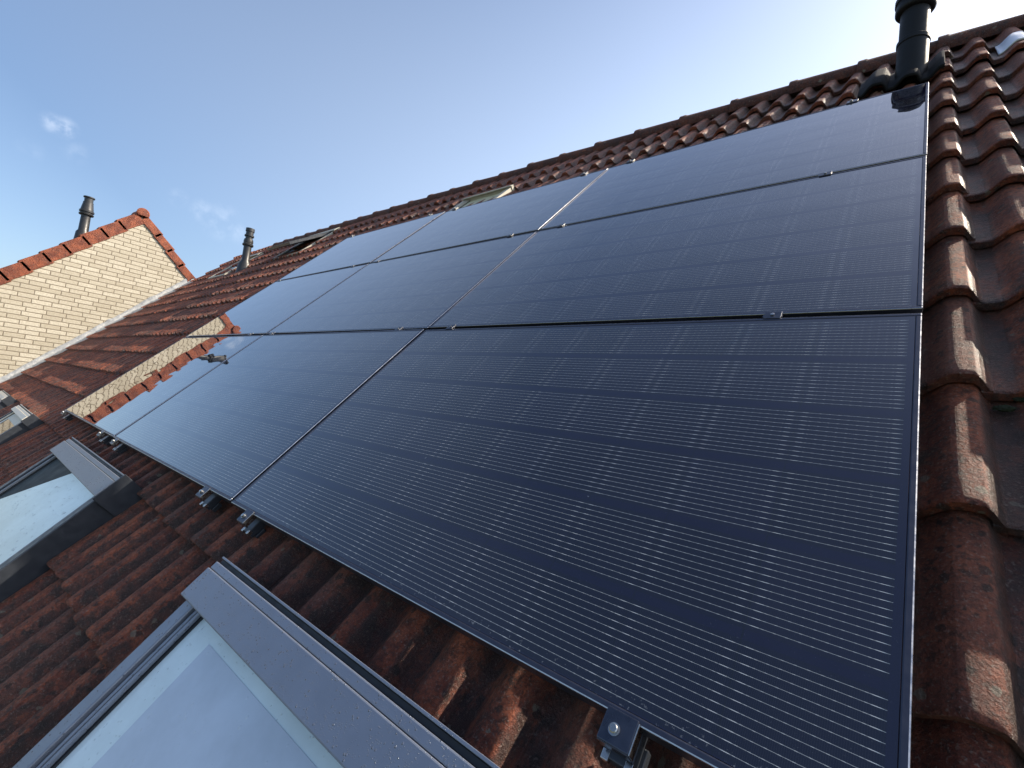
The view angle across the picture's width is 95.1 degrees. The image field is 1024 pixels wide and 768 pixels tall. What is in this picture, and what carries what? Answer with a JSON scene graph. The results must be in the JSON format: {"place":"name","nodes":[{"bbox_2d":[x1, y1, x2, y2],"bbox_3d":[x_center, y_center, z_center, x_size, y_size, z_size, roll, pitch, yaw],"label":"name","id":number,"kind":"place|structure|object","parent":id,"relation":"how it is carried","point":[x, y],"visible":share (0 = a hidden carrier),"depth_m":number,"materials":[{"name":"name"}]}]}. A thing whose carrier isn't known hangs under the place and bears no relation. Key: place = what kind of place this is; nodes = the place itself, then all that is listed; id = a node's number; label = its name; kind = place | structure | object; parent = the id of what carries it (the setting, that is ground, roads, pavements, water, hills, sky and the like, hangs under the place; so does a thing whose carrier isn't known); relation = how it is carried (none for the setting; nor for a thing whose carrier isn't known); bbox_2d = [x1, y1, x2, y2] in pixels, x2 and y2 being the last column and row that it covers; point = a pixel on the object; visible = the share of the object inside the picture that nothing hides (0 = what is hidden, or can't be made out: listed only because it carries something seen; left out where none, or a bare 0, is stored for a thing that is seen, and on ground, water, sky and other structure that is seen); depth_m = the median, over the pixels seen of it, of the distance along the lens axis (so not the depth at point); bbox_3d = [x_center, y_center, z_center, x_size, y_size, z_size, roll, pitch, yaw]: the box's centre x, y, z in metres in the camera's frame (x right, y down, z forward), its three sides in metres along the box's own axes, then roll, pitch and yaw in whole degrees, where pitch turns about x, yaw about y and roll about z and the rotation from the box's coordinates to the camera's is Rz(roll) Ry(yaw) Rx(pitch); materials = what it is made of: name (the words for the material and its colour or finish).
{"place":"outdoors","nodes":[
{"label":"outdoors","id":0,"kind":"place"},
{"bbox_2d":[0,208,195,376],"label":"neighbour house","id":1,"kind":"structure","parent":0,"point":[54,297],"depth_m":8.74,"materials":[{"name":"yellow brick"}]},
{"bbox_2d":[73,195,94,238],"bbox_3d":[-8.728,-3.246,9.550,0.280,1.195,0.280,4,-5,40],"label":"flue pipe","id":2,"kind":"object","parent":1,"relation":"on","point":[86,212],"visible":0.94,"depth_m":9.50,"materials":[{"name":"grey plastic"}]},
{"bbox_2d":[0,0,1023,277],"label":"sky","id":3,"kind":"structure","parent":0,"point":[281,120],"materials":[{"name":"blue"}]},
{"label":"ground","id":4,"kind":"structure","parent":0,"visible":0},
{"bbox_2d":[0,14,1023,767],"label":"terraced house","id":5,"kind":"structure","parent":4,"relation":"on","point":[82,618],"depth_m":1.33,"materials":[{"name":"tile"}]},
{"bbox_2d":[0,390,17,409],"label":"roof window","id":6,"kind":"structure","parent":5,"relation":"on","point":[6,399],"depth_m":5.68,"materials":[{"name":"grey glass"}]},
{"bbox_2d":[0,404,43,444],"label":"roof window","id":7,"kind":"structure","parent":5,"relation":"on","point":[18,420],"depth_m":4.17,"materials":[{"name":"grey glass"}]},
{"bbox_2d":[61,410,73,420],"bbox_3d":[-3.586,0.229,3.822,0.052,0.150,0.090,4,-49,40],"label":"panel clamp","id":8,"kind":"object","parent":5,"relation":"attached to","point":[68,417],"visible":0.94,"depth_m":3.79,"materials":[{"name":"metal"}]},
{"bbox_2d":[0,437,141,602],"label":"roof window","id":9,"kind":"structure","parent":5,"relation":"on","point":[63,496],"depth_m":2.10,"materials":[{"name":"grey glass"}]},
{"bbox_2d":[96,430,112,445],"bbox_3d":[-2.490,0.304,2.914,0.052,0.150,0.090,4,-49,40],"label":"panel clamp","id":10,"kind":"object","parent":5,"relation":"attached to","point":[107,439],"visible":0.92,"depth_m":2.88,"materials":[{"name":"metal"}]},
{"bbox_2d":[110,438,127,453],"bbox_3d":[-2.206,0.324,2.679,0.052,0.150,0.090,4,-49,40],"label":"panel clamp","id":11,"kind":"object","parent":5,"relation":"attached to","point":[121,448],"visible":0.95,"depth_m":2.64,"materials":[{"name":"metal"}]},
{"bbox_2d":[65,335,262,438],"bbox_3d":[-2.724,-0.055,3.603,1.760,1.053,0.035,4,-49,40],"label":"solar panel","id":12,"kind":"object","parent":5,"relation":"attached to","point":[113,408],"visible":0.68,"depth_m":3.45,"materials":[{"name":"black glass"}]},
{"bbox_2d":[195,486,222,511],"bbox_3d":[-1.103,0.400,1.764,0.052,0.150,0.090,4,-49,40],"label":"panel clamp","id":13,"kind":"object","parent":5,"relation":"attached to","point":[208,498],"visible":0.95,"depth_m":1.73,"materials":[{"name":"metal"}]},
{"bbox_2d":[208,252,263,278],"bbox_3d":[-5.313,-2.264,9.005,0.874,0.856,0.080,4,-49,40],"label":"roof window","id":14,"kind":"structure","parent":5,"relation":"on","point":[251,256],"depth_m":8.97,"materials":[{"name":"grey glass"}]},
{"bbox_2d":[235,227,254,272],"bbox_3d":[-4.673,-2.315,8.243,0.260,0.880,0.260,4,-5,40],"label":"flue pipe","id":15,"kind":"object","parent":5,"relation":"on","point":[244,262],"visible":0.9,"depth_m":8.19,"materials":[{"name":"grey plastic"}]},
{"bbox_2d":[236,509,265,538],"bbox_3d":[-0.807,0.420,1.519,0.052,0.150,0.090,4,-49,40],"label":"panel clamp","id":16,"kind":"object","parent":5,"relation":"attached to","point":[251,523],"visible":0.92,"depth_m":1.48,"materials":[{"name":"metal"}]},
{"bbox_2d":[12,557,499,767],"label":"roof window","id":17,"kind":"structure","parent":5,"relation":"on","point":[227,663],"depth_m":0.96,"materials":[{"name":"grey painted metal"},{"name":"pale blue glass"},{"name":"black rubber"}]},
{"bbox_2d":[114,329,424,504],"bbox_3d":[-1.361,0.037,2.474,1.760,1.053,0.036,4,-49,40],"label":"solar panel","id":18,"kind":"object","parent":5,"relation":"on","point":[231,429],"visible":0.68,"depth_m":2.25,"materials":[{"name":"black glass"}]},
{"bbox_2d":[186,264,367,336],"bbox_3d":[-2.161,-0.725,4.226,1.760,1.052,0.034,4,-49,40],"label":"solar panel","id":19,"kind":"object","parent":5,"relation":"attached to","point":[266,310],"visible":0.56,"depth_m":4.09,"materials":[{"name":"black glass"}]},
{"bbox_2d":[267,227,340,259],"bbox_3d":[-3.336,-2.291,7.465,0.974,0.839,0.235,4,-49,40],"label":"roof window","id":20,"kind":"structure","parent":5,"relation":"attached to","point":[321,235],"depth_m":7.29,"materials":[{"name":"grey metal"}]},
{"bbox_2d":[277,211,444,280],"bbox_3d":[-1.601,-1.394,4.847,1.760,1.053,0.035,4,-49,40],"label":"solar panel","id":21,"kind":"object","parent":5,"relation":"on","point":[364,248],"visible":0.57,"depth_m":4.71,"materials":[{"name":"black glass"}]},
{"bbox_2d":[267,232,535,334],"bbox_3d":[-0.798,-0.630,3.097,1.760,1.052,0.034,4,-49,40],"label":"solar panel","id":22,"kind":"object","parent":5,"relation":"on","point":[426,291],"visible":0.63,"depth_m":2.92,"materials":[{"name":"black glass"}]},
{"bbox_2d":[449,184,514,210],"bbox_3d":[-0.430,-1.731,4.646,0.694,0.746,0.090,4,-49,40],"label":"roof window","id":23,"kind":"structure","parent":5,"relation":"on","point":[488,195],"depth_m":4.80,"materials":[{"name":"grey metal"}]},
{"bbox_2d":[371,168,607,262],"bbox_3d":[-0.238,-1.298,3.718,1.760,1.052,0.034,4,-49,40],"label":"solar panel","id":24,"kind":"object","parent":5,"relation":"attached to","point":[536,209],"visible":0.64,"depth_m":3.56,"materials":[{"name":"black glass"}]},
{"bbox_2d":[231,313,921,767],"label":"solar panel","id":25,"kind":"object","parent":5,"relation":"on","point":[693,541],"visible":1,"depth_m":0.94,"materials":[{"name":"black glass"}]},
{"bbox_2d":[446,325,455,328],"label":"panel clamp","id":26,"kind":"object","parent":25,"relation":"attached to","point":[451,327],"visible":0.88,"depth_m":2.10,"materials":[{"name":"metal"}]},
{"bbox_2d":[597,705,650,767],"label":"panel clamp","id":27,"kind":"object","parent":25,"relation":"attached to","point":[621,738],"visible":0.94,"depth_m":0.66,"materials":[{"name":"metal"}]},
{"bbox_2d":[762,311,782,318],"bbox_3d":[0.720,-0.178,1.292,0.048,0.034,0.038,4,-49,40],"label":"panel clamp","id":28,"kind":"object","parent":25,"relation":"attached to","point":[773,315],"visible":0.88,"depth_m":1.28,"materials":[{"name":"metal"}]},
{"bbox_2d":[429,155,926,329],"bbox_3d":[0.565,-0.538,1.968,1.760,1.053,0.036,4,-49,40],"label":"solar panel","id":29,"kind":"object","parent":5,"relation":"on","point":[847,243],"visible":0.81,"depth_m":1.69,"materials":[{"name":"black glass"}]},
{"bbox_2d":[818,171,832,176],"bbox_3d":[1.280,-0.845,1.913,0.048,0.034,0.038,4,-49,40],"label":"panel clamp","id":30,"kind":"object","parent":29,"relation":"attached to","point":[826,173],"visible":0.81,"depth_m":1.90,"materials":[{"name":"metal"}]},
{"bbox_2d":[540,82,928,229],"bbox_3d":[1.125,-1.205,2.588,1.760,1.053,0.034,4,-49,40],"label":"solar panel","id":31,"kind":"object","parent":5,"relation":"on","point":[884,128],"visible":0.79,"depth_m":2.38,"materials":[{"name":"black glass"}]},
{"bbox_2d":[846,98,858,103],"bbox_3d":[1.833,-1.474,2.523,0.052,0.150,0.090,4,-49,40],"label":"panel clamp","id":32,"kind":"object","parent":31,"relation":"attached to","point":[852,101],"visible":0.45,"depth_m":2.53,"materials":[{"name":"metal"}]},
{"bbox_2d":[857,0,944,98],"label":"flue pipe","id":33,"kind":"object","parent":5,"relation":"on","point":[912,19],"visible":0.98,"depth_m":2.71,"materials":[{"name":"black plastic"}]},
{"bbox_2d":[991,405,1016,411],"bbox_3d":[1.004,0.050,0.955,0.037,0.016,0.014,4,-49,40],"label":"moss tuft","id":34,"kind":"object","parent":5,"relation":"on","point":[1005,408],"visible":1,"depth_m":0.95,"materials":[{"name":"green plant"}]},
{"bbox_2d":[995,31,1023,55],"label":"metal tile","id":35,"kind":"object","parent":5,"relation":"attached to","point":[1009,41],"visible":1,"depth_m":2.58,"materials":[{"name":"silver metal"}]},
{"bbox_2d":[1012,397,1023,401],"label":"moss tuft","id":36,"kind":"object","parent":5,"relation":"on","point":[1018,399],"visible":1,"depth_m":0.96,"materials":[{"name":"green plant"}]}
]}

